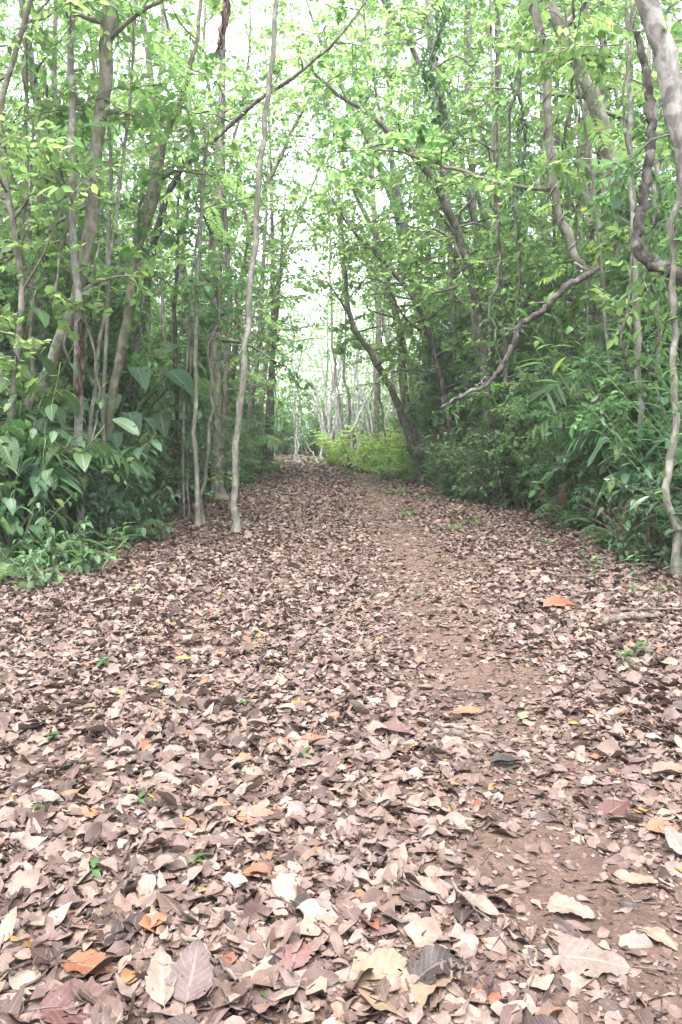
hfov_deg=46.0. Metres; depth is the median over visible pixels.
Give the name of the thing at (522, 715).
fallen leaf
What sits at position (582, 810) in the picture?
twig
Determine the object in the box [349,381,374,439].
bleached stem
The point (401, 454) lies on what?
fern
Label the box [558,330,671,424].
cane plant
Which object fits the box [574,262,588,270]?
broken stub
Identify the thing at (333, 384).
bleached stem
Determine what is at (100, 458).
palm
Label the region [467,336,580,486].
cane plant
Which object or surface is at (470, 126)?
tree
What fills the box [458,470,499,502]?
bushy shrub
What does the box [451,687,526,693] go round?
twig
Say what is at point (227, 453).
bushy shrub
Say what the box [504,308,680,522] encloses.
cane plant
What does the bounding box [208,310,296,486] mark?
compound leaf tree
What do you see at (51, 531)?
broad leaved shrub
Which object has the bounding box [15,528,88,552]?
fern
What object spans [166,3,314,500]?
tree
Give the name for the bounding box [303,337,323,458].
bleached stem
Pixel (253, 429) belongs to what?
bushy shrub
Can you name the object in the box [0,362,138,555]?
broad leaved shrub
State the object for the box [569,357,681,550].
bushy shrub
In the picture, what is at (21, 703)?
twig
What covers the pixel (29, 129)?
forest tree
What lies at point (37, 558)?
leafy ground plant
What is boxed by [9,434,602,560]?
ground
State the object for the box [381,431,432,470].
fern
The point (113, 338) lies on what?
forest sapling
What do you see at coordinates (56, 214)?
hanging vine
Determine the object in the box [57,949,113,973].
fallen leaf
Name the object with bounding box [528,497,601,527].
fern
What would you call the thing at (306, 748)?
seedling
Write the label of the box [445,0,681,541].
tree
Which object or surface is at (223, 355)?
forest sapling
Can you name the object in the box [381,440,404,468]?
bright leafy plant
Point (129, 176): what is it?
forest tree
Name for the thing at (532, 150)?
forest tree
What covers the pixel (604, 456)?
palm
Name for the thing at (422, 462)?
bushy shrub
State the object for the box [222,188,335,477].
tree
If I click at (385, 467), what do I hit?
fern
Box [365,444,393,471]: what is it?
bright leafy plant
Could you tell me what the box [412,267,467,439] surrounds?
forest sapling
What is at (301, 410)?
forest tree
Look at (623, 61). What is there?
forest tree
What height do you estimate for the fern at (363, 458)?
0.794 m
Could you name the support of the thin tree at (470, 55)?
on the ground
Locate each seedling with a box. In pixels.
[6,551,30,580]
[6,581,29,594]
[10,538,28,566]
[29,803,49,810]
[30,533,49,563]
[45,731,58,739]
[61,539,106,571]
[84,857,102,881]
[96,657,112,666]
[107,522,135,559]
[137,791,150,805]
[189,852,209,863]
[300,747,312,757]
[538,540,553,548]
[583,553,605,578]
[618,648,635,662]
[622,551,647,580]
[628,581,642,600]
[631,537,647,558]
[633,641,648,650]
[651,582,666,602]
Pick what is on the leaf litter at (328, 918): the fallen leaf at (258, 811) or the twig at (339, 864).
the twig at (339, 864)
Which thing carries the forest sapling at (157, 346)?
on the ground
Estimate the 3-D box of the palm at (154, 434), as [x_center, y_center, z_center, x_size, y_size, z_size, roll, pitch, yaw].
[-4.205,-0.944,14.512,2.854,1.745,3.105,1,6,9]
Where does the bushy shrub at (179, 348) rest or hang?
on the ground
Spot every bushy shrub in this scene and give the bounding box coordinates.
[2,428,138,548]
[4,435,41,488]
[66,416,165,522]
[67,332,192,422]
[86,386,185,437]
[96,411,231,520]
[111,449,156,513]
[114,422,189,502]
[154,433,217,502]
[156,371,227,440]
[189,426,259,490]
[224,437,255,481]
[225,435,273,480]
[233,383,265,449]
[233,405,271,471]
[235,382,266,427]
[243,397,274,447]
[246,402,303,453]
[247,432,287,467]
[261,422,301,454]
[284,413,319,454]
[284,427,314,453]
[291,425,324,456]
[297,393,354,455]
[313,410,368,456]
[324,416,370,448]
[332,389,400,446]
[366,398,392,435]
[386,418,476,491]
[393,404,431,447]
[406,437,449,483]
[420,432,481,498]
[432,403,476,467]
[432,413,552,503]
[439,428,487,499]
[447,349,623,509]
[449,329,561,445]
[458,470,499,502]
[459,367,560,418]
[496,398,572,503]
[503,386,594,519]
[525,428,599,520]
[525,478,591,527]
[532,339,681,533]
[539,416,630,525]
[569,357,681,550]
[575,490,670,561]
[579,461,631,528]
[596,338,681,483]
[604,424,681,565]
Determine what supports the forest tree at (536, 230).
on the ground
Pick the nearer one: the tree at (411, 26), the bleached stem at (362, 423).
the tree at (411, 26)
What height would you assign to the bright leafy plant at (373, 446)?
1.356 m
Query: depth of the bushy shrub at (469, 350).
16.28 m
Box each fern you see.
[0,557,45,581]
[7,531,111,562]
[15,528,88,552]
[35,540,123,565]
[46,541,121,562]
[98,518,170,541]
[128,493,206,516]
[209,479,244,491]
[226,466,272,482]
[248,465,261,474]
[259,459,290,470]
[299,432,355,460]
[302,420,377,463]
[306,432,367,465]
[317,451,337,464]
[323,455,343,465]
[344,426,403,460]
[344,450,392,471]
[345,428,403,464]
[347,426,401,451]
[354,450,382,467]
[356,461,383,473]
[363,438,413,476]
[365,458,413,476]
[366,466,394,477]
[370,461,394,473]
[375,450,405,465]
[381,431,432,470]
[383,429,439,479]
[383,441,408,472]
[384,454,426,476]
[430,482,462,495]
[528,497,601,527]
[542,494,590,519]
[557,516,639,541]
[578,530,621,545]
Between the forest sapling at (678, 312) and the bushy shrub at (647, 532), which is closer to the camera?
the bushy shrub at (647, 532)
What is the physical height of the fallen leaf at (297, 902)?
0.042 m
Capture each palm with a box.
[0,414,153,546]
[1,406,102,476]
[34,436,163,471]
[115,412,199,449]
[192,440,231,466]
[224,460,246,471]
[226,415,299,469]
[410,437,462,457]
[502,365,681,442]
[564,420,677,486]
[586,441,636,473]
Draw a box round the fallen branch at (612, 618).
[599,611,664,626]
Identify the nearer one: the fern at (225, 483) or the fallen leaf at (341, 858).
the fallen leaf at (341, 858)
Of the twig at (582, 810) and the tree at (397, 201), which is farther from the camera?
the tree at (397, 201)
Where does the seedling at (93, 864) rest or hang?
on the path
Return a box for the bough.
[325,102,550,196]
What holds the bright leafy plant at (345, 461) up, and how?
on the ground
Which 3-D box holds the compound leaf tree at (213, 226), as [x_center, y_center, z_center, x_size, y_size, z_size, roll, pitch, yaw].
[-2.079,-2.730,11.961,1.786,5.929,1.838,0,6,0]
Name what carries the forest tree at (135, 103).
on the ground
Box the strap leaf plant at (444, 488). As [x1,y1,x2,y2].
[418,479,446,493]
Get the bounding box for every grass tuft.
[203,491,229,500]
[385,484,409,493]
[397,506,422,515]
[410,492,435,499]
[438,521,467,530]
[462,515,497,524]
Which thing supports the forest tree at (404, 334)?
on the ground
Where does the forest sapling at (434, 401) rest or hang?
on the ground
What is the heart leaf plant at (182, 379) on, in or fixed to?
on the ground
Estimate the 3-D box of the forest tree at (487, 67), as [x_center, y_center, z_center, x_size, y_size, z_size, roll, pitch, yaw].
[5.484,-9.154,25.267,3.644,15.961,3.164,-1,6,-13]
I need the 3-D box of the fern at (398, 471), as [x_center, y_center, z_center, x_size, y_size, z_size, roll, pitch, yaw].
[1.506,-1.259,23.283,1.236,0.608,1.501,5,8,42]
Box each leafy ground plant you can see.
[0,539,64,576]
[15,550,82,588]
[20,555,73,580]
[54,530,133,572]
[75,509,151,549]
[131,512,187,540]
[367,466,393,480]
[603,532,656,561]
[610,523,671,560]
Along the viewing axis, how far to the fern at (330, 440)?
30.32 m
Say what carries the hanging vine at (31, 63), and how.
hanging from the tree at (17, 369)
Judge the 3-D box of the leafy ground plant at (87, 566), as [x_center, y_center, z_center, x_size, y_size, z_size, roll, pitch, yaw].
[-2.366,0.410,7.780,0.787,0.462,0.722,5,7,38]
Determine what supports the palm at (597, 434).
on the ground
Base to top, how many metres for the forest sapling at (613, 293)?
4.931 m
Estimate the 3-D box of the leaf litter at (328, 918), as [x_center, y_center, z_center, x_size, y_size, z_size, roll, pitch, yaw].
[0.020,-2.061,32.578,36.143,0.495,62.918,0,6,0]
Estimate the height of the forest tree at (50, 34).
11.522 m
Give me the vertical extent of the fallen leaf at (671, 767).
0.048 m
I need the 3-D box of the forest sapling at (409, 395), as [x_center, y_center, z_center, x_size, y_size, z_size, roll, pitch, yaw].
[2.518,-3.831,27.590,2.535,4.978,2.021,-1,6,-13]
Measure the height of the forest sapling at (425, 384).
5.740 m
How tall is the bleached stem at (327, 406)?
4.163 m
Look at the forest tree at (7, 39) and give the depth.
14.11 m
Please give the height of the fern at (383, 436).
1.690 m
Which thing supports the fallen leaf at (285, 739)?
on the leaf litter at (328, 918)
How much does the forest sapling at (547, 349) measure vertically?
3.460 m
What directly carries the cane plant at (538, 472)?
on the ground
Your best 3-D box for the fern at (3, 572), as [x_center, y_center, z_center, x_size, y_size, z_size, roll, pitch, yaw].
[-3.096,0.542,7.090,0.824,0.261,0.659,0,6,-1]
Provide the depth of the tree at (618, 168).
7.52 m
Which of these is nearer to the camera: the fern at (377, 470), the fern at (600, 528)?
the fern at (600, 528)
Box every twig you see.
[0,924,115,976]
[8,691,42,722]
[28,758,95,778]
[55,911,118,932]
[119,857,158,890]
[164,513,189,529]
[179,932,252,996]
[317,847,398,868]
[434,720,515,742]
[447,946,513,987]
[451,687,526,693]
[451,879,537,972]
[545,571,603,579]
[554,586,616,593]
[562,802,622,821]
[602,886,681,914]
[619,604,681,611]
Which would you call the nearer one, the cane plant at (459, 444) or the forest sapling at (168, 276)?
the cane plant at (459, 444)
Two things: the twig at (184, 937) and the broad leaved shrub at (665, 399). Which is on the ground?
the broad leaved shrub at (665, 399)
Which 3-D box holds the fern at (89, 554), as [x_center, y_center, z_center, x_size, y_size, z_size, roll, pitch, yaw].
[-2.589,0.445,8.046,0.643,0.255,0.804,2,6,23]
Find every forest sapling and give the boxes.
[0,148,166,448]
[0,170,158,440]
[0,199,100,527]
[0,223,72,409]
[0,234,54,402]
[0,303,73,414]
[3,189,101,359]
[9,83,181,436]
[46,238,193,491]
[68,325,146,427]
[91,307,168,411]
[94,293,161,423]
[120,248,183,378]
[130,302,176,404]
[137,253,188,377]
[151,227,252,472]
[151,270,240,474]
[155,251,252,439]
[155,327,232,435]
[169,237,257,465]
[201,361,235,439]
[222,300,277,467]
[224,347,256,425]
[231,326,268,423]
[265,394,292,450]
[274,385,304,443]
[298,378,322,433]
[307,359,333,422]
[332,373,357,424]
[360,388,373,421]
[377,334,424,445]
[396,293,468,468]
[397,199,472,428]
[398,321,453,441]
[399,313,449,472]
[400,312,477,457]
[402,334,446,461]
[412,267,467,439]
[416,308,483,439]
[417,316,484,464]
[420,327,473,462]
[439,233,530,436]
[441,252,498,445]
[448,322,533,457]
[454,191,558,446]
[459,258,563,374]
[468,253,555,426]
[474,116,611,451]
[479,175,612,490]
[480,249,604,492]
[492,279,550,403]
[518,335,562,412]
[528,99,681,497]
[532,239,625,410]
[538,288,590,356]
[556,105,681,391]
[560,181,681,527]
[561,182,669,392]
[562,103,681,435]
[563,203,681,520]
[603,290,681,409]
[651,284,681,391]
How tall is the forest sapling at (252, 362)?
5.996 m
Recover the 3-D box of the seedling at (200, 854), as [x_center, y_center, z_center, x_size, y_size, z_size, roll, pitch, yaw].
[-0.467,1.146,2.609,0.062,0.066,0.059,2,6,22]
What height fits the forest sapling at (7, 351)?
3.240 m
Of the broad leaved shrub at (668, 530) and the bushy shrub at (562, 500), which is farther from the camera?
the bushy shrub at (562, 500)
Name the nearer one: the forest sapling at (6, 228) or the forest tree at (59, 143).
the forest sapling at (6, 228)
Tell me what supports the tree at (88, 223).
on the ground
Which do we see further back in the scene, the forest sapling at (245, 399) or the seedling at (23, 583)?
the forest sapling at (245, 399)
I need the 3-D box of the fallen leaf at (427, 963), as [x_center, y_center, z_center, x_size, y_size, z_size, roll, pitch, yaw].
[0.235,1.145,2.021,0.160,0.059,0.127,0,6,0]
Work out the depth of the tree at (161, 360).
14.39 m
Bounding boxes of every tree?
[0,0,48,222]
[0,0,88,332]
[0,0,105,401]
[0,0,126,234]
[0,0,142,556]
[0,0,185,376]
[0,0,214,530]
[0,0,227,547]
[0,0,286,530]
[0,1,178,418]
[0,3,57,494]
[0,5,68,138]
[0,31,106,309]
[0,62,86,382]
[1,41,141,252]
[3,0,164,422]
[7,136,36,259]
[14,0,173,383]
[46,6,145,338]
[49,65,117,316]
[51,0,202,517]
[52,0,240,486]
[59,0,252,332]
[65,69,189,344]
[68,174,132,253]
[84,200,153,341]
[98,0,261,528]
[99,143,268,513]
[105,0,252,485]
[105,90,167,306]
[113,29,173,303]
[117,0,305,431]
[118,6,221,440]
[124,0,414,411]
[130,304,234,515]
[136,89,290,527]
[140,121,261,517]
[155,241,302,524]
[158,50,321,443]
[165,0,303,375]
[165,236,253,357]
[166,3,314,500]
[169,15,369,418]
[178,119,336,468]
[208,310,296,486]
[209,19,344,469]
[222,131,362,465]
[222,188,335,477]
[230,0,278,532]
[233,216,275,432]
[244,287,279,432]
[245,245,306,438]
[249,216,292,419]
[258,0,481,405]
[260,308,296,415]
[266,303,323,441]
[269,2,555,498]
[275,282,321,431]
[277,165,462,483]
[281,169,522,448]
[283,71,449,479]
[289,134,417,462]
[294,0,468,472]
[298,191,418,413]
[326,1,412,450]
[326,322,370,419]
[330,0,590,354]
[338,316,397,415]
[345,301,410,422]
[351,0,482,428]
[354,205,413,409]
[354,301,397,412]
[356,0,536,326]
[360,0,463,425]
[360,0,536,437]
[375,0,488,453]
[379,0,533,441]
[383,206,423,399]
[385,276,415,392]
[395,20,490,319]
[408,0,615,508]
[418,0,658,271]
[431,0,533,421]
[431,0,681,518]
[431,218,478,326]
[433,0,595,349]
[439,0,541,408]
[445,0,561,493]
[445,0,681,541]
[445,13,607,366]
[461,0,598,405]
[461,132,611,363]
[463,0,539,310]
[474,0,556,388]
[479,0,651,473]
[483,0,681,431]
[490,0,636,393]
[494,0,664,350]
[499,0,613,353]
[502,1,641,343]
[508,2,645,528]
[515,99,539,234]
[517,0,681,191]
[526,9,644,354]
[527,173,574,339]
[530,0,659,292]
[530,117,641,390]
[536,1,671,353]
[545,0,681,290]
[562,0,681,297]
[564,0,681,379]
[573,79,643,317]
[575,0,681,402]
[578,0,681,576]
[583,0,681,237]
[605,1,680,235]
[610,0,681,278]
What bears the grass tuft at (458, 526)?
on the path
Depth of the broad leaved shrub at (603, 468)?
10.41 m
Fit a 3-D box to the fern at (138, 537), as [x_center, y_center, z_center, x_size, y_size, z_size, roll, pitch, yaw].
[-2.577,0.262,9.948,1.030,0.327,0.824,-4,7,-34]
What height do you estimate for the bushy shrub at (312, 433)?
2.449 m
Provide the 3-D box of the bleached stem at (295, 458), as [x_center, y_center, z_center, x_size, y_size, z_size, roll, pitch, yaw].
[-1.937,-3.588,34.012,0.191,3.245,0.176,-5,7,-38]
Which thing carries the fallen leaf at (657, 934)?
on the leaf litter at (328, 918)
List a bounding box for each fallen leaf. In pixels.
[0,906,16,947]
[17,789,63,802]
[23,977,123,1023]
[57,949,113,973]
[145,945,176,1016]
[156,805,189,814]
[164,939,213,1008]
[172,655,190,660]
[178,817,201,827]
[192,887,206,892]
[231,805,280,822]
[233,783,246,800]
[241,863,272,876]
[263,737,289,745]
[276,941,311,971]
[289,892,309,906]
[291,700,306,703]
[302,733,325,739]
[318,853,349,864]
[338,968,362,982]
[343,947,452,1017]
[374,720,413,735]
[405,876,440,894]
[406,943,462,984]
[424,611,442,615]
[446,706,484,713]
[455,897,503,917]
[485,752,520,766]
[516,711,528,721]
[541,596,574,608]
[541,892,594,918]
[546,933,629,977]
[595,799,627,817]
[621,872,657,883]
[636,927,677,950]
[642,818,681,834]
[644,761,681,774]
[664,825,681,854]
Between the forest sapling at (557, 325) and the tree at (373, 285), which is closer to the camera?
the forest sapling at (557, 325)
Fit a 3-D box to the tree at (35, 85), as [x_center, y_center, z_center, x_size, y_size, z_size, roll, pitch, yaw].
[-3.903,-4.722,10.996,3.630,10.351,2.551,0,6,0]
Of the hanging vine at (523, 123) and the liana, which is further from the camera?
the hanging vine at (523, 123)
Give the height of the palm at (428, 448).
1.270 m
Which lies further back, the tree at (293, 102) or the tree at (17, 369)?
the tree at (293, 102)
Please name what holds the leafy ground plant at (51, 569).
on the leaf litter at (328, 918)
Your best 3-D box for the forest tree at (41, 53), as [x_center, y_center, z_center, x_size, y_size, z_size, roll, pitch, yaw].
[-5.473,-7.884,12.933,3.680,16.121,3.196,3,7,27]
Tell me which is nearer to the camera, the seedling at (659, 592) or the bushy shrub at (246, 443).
the seedling at (659, 592)
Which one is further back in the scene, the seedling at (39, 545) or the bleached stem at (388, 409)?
the bleached stem at (388, 409)
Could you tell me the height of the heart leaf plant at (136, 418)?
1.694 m
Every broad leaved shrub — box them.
[0,287,114,457]
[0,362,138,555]
[0,387,66,563]
[0,394,84,538]
[0,404,87,547]
[0,429,77,561]
[7,399,166,540]
[18,503,93,567]
[50,353,153,504]
[63,439,155,543]
[66,400,100,510]
[86,444,173,531]
[119,388,165,455]
[127,481,181,527]
[142,391,173,452]
[158,387,227,442]
[590,437,681,546]
[593,441,641,522]
[595,372,662,470]
[599,449,673,528]
[614,386,681,496]
[641,404,681,485]
[649,495,681,540]
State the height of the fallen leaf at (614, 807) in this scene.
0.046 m
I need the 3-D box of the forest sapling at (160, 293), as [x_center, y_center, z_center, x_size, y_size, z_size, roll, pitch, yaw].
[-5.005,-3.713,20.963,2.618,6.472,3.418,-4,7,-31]
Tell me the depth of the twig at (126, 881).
2.48 m
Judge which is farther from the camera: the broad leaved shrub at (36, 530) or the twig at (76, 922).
the broad leaved shrub at (36, 530)
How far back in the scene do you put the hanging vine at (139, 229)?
10.74 m
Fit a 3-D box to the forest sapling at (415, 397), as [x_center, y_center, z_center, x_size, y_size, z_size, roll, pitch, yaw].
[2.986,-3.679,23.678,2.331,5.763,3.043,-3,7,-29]
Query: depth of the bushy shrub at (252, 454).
20.98 m
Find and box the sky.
[0,0,681,427]
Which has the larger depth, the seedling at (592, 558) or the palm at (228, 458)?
the palm at (228, 458)
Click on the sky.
(211, 33)
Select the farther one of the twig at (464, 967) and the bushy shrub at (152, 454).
the bushy shrub at (152, 454)
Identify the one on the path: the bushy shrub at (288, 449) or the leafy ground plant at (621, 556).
the leafy ground plant at (621, 556)
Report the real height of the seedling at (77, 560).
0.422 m
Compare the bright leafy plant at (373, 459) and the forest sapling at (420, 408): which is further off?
the bright leafy plant at (373, 459)
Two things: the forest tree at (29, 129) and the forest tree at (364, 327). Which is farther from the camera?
the forest tree at (364, 327)
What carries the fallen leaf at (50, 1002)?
on the leaf litter at (328, 918)
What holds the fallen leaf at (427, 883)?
on the path
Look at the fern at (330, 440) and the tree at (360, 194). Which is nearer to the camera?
the tree at (360, 194)
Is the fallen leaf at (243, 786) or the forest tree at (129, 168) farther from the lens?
the forest tree at (129, 168)
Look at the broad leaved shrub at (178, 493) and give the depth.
11.10 m
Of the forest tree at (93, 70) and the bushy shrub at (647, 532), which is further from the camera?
the forest tree at (93, 70)
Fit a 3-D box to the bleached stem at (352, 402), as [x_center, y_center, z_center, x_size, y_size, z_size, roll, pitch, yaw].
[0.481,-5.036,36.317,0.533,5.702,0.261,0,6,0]
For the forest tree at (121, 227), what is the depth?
24.66 m
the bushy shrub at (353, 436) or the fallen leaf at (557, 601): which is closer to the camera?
the fallen leaf at (557, 601)
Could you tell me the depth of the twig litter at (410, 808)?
2.71 m
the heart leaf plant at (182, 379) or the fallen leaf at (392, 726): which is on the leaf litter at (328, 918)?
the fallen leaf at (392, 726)
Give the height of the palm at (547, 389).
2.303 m
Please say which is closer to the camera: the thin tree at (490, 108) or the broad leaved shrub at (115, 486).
the broad leaved shrub at (115, 486)
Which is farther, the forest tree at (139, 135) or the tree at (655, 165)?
the forest tree at (139, 135)
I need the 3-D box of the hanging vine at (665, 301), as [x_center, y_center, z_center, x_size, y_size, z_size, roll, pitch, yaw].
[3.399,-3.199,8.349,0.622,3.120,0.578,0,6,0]
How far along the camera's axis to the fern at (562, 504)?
12.08 m
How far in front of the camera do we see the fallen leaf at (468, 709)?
4.03 m
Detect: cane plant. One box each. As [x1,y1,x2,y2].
[174,389,207,461]
[174,425,231,495]
[424,408,526,500]
[435,410,518,499]
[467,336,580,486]
[479,428,553,508]
[486,401,579,505]
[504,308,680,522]
[506,436,575,514]
[514,277,681,524]
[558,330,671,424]
[590,361,681,498]
[592,418,681,538]
[625,327,681,485]
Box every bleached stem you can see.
[288,325,328,455]
[293,395,296,461]
[294,396,300,461]
[296,416,318,462]
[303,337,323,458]
[317,333,330,458]
[323,368,331,455]
[326,333,337,453]
[327,357,333,439]
[331,368,341,441]
[335,387,339,458]
[345,366,352,456]
[346,345,370,436]
[349,350,356,448]
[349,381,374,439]
[354,392,360,452]
[356,392,373,451]
[359,374,372,432]
[363,360,367,456]
[381,365,397,445]
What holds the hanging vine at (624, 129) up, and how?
hanging from the tree at (557, 167)
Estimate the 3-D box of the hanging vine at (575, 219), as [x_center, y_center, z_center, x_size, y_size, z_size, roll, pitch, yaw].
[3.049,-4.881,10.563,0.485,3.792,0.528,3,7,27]
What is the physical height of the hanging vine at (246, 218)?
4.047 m
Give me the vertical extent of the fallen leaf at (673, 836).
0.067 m
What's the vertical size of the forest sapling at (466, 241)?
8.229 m
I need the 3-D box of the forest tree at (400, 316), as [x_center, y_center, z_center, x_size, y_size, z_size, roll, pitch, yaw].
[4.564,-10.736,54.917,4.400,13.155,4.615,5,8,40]
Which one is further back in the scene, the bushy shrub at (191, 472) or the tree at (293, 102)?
the tree at (293, 102)
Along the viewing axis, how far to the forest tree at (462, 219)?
26.68 m
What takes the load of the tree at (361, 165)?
on the ground
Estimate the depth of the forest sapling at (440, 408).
22.25 m
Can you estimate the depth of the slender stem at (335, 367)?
35.04 m
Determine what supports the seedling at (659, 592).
on the path
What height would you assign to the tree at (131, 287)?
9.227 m
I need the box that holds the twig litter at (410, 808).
[2,508,681,1023]
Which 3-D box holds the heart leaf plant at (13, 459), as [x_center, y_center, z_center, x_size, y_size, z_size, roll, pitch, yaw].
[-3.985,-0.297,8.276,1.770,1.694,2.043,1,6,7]
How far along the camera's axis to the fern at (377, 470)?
23.10 m
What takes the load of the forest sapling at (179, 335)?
on the ground
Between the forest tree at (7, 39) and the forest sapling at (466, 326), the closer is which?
the forest tree at (7, 39)
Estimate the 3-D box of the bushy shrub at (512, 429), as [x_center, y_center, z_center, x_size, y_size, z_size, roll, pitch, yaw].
[3.461,-1.366,13.865,3.426,2.980,2.243,2,6,17]
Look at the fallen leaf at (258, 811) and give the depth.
2.91 m
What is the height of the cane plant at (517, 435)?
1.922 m
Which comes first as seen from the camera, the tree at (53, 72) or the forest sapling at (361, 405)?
the tree at (53, 72)
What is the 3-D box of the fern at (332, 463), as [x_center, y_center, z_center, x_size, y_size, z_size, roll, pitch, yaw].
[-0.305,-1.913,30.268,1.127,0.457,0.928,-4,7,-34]
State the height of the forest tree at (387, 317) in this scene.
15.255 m
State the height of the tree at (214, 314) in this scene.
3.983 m
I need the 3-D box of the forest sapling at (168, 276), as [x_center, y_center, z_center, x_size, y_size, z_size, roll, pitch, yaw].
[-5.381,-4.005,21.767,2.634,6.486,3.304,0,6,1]
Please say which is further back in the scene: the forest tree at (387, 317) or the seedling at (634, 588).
the forest tree at (387, 317)
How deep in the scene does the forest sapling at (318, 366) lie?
46.90 m
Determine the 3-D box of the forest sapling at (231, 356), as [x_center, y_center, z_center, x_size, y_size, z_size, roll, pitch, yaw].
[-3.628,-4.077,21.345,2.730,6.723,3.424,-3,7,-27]
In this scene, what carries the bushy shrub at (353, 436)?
on the ground
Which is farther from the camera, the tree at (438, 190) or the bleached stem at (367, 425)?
the bleached stem at (367, 425)
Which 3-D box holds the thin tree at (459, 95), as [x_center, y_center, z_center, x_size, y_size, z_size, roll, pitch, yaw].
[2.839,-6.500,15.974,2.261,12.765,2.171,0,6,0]
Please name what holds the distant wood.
on the ground
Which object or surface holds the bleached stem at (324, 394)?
on the ground
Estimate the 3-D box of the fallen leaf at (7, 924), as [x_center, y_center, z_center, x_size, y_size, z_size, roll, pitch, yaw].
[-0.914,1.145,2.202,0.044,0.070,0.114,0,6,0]
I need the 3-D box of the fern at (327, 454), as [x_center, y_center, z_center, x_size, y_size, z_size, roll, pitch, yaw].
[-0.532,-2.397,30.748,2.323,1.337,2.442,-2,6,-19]
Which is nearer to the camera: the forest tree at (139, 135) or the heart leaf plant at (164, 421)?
the heart leaf plant at (164, 421)
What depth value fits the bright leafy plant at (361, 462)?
26.18 m
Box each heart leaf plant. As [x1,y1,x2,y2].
[0,410,52,517]
[22,347,206,453]
[37,411,164,494]
[89,400,222,495]
[576,409,681,535]
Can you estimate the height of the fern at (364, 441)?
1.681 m
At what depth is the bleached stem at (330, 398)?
36.06 m
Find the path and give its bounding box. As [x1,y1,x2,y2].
[0,462,681,1023]
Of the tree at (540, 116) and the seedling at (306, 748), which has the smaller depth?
the seedling at (306, 748)
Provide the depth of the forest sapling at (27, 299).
10.75 m
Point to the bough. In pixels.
(402, 139)
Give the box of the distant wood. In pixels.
[129,240,445,438]
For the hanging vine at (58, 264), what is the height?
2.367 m
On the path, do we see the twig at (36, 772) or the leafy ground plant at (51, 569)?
the twig at (36, 772)
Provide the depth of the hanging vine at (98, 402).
8.88 m
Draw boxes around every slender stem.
[301,164,358,458]
[304,134,381,463]
[310,273,384,441]
[328,266,398,441]
[331,234,421,464]
[346,236,422,439]
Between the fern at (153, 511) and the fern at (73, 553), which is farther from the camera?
the fern at (153, 511)
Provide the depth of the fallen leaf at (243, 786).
3.09 m
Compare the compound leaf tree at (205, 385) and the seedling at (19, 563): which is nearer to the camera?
the seedling at (19, 563)
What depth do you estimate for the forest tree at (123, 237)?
22.89 m
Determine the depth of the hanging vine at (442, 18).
11.41 m
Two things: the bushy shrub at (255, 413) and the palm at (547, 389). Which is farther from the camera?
the bushy shrub at (255, 413)
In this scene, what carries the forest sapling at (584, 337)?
on the ground
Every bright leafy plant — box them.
[328,433,370,470]
[336,436,361,467]
[348,441,375,472]
[351,433,392,463]
[364,449,385,471]
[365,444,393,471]
[371,453,387,471]
[373,444,398,470]
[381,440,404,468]
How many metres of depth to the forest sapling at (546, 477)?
11.12 m
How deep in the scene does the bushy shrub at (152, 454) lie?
11.93 m
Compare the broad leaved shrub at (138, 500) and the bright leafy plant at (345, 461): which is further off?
the bright leafy plant at (345, 461)
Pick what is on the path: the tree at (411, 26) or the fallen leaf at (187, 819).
the fallen leaf at (187, 819)
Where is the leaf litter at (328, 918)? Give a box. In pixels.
[0,446,681,1023]
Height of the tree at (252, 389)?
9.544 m
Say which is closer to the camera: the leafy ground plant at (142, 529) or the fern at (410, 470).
the leafy ground plant at (142, 529)
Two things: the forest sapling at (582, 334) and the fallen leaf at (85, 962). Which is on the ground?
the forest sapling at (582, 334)
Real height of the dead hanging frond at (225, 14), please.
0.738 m
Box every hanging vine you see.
[6,25,47,295]
[27,79,68,320]
[41,146,76,364]
[85,230,119,452]
[121,188,164,377]
[230,144,252,354]
[412,0,458,127]
[479,191,509,370]
[495,0,533,333]
[502,65,539,245]
[554,0,587,288]
[611,0,651,363]
[614,241,648,427]
[620,162,676,370]
[647,43,681,355]
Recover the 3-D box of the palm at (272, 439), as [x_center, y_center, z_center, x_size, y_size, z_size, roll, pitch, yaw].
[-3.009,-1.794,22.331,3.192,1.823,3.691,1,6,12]
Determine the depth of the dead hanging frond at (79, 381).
8.97 m
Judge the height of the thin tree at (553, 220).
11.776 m
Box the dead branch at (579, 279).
[437,264,599,408]
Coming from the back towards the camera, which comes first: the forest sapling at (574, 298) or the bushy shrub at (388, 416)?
the bushy shrub at (388, 416)
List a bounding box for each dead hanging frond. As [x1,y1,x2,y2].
[74,319,87,410]
[215,0,230,63]
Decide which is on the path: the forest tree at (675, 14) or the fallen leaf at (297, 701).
the fallen leaf at (297, 701)
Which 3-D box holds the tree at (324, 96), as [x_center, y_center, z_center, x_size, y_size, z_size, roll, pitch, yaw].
[1.236,-6.205,21.998,5.252,11.013,3.708,-2,6,-19]
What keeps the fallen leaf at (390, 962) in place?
on the leaf litter at (328, 918)
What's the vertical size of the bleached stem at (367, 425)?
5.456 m
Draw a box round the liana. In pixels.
[629,30,681,286]
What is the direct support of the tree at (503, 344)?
on the ground
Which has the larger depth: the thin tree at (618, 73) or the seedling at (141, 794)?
the thin tree at (618, 73)
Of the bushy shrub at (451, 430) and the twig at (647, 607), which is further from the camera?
the bushy shrub at (451, 430)
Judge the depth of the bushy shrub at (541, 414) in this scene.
12.45 m
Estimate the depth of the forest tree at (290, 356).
59.07 m
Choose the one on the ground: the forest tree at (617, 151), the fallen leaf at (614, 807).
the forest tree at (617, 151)
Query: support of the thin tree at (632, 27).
on the ground
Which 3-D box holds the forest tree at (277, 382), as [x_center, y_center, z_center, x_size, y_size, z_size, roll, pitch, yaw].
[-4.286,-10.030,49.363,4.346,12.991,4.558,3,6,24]

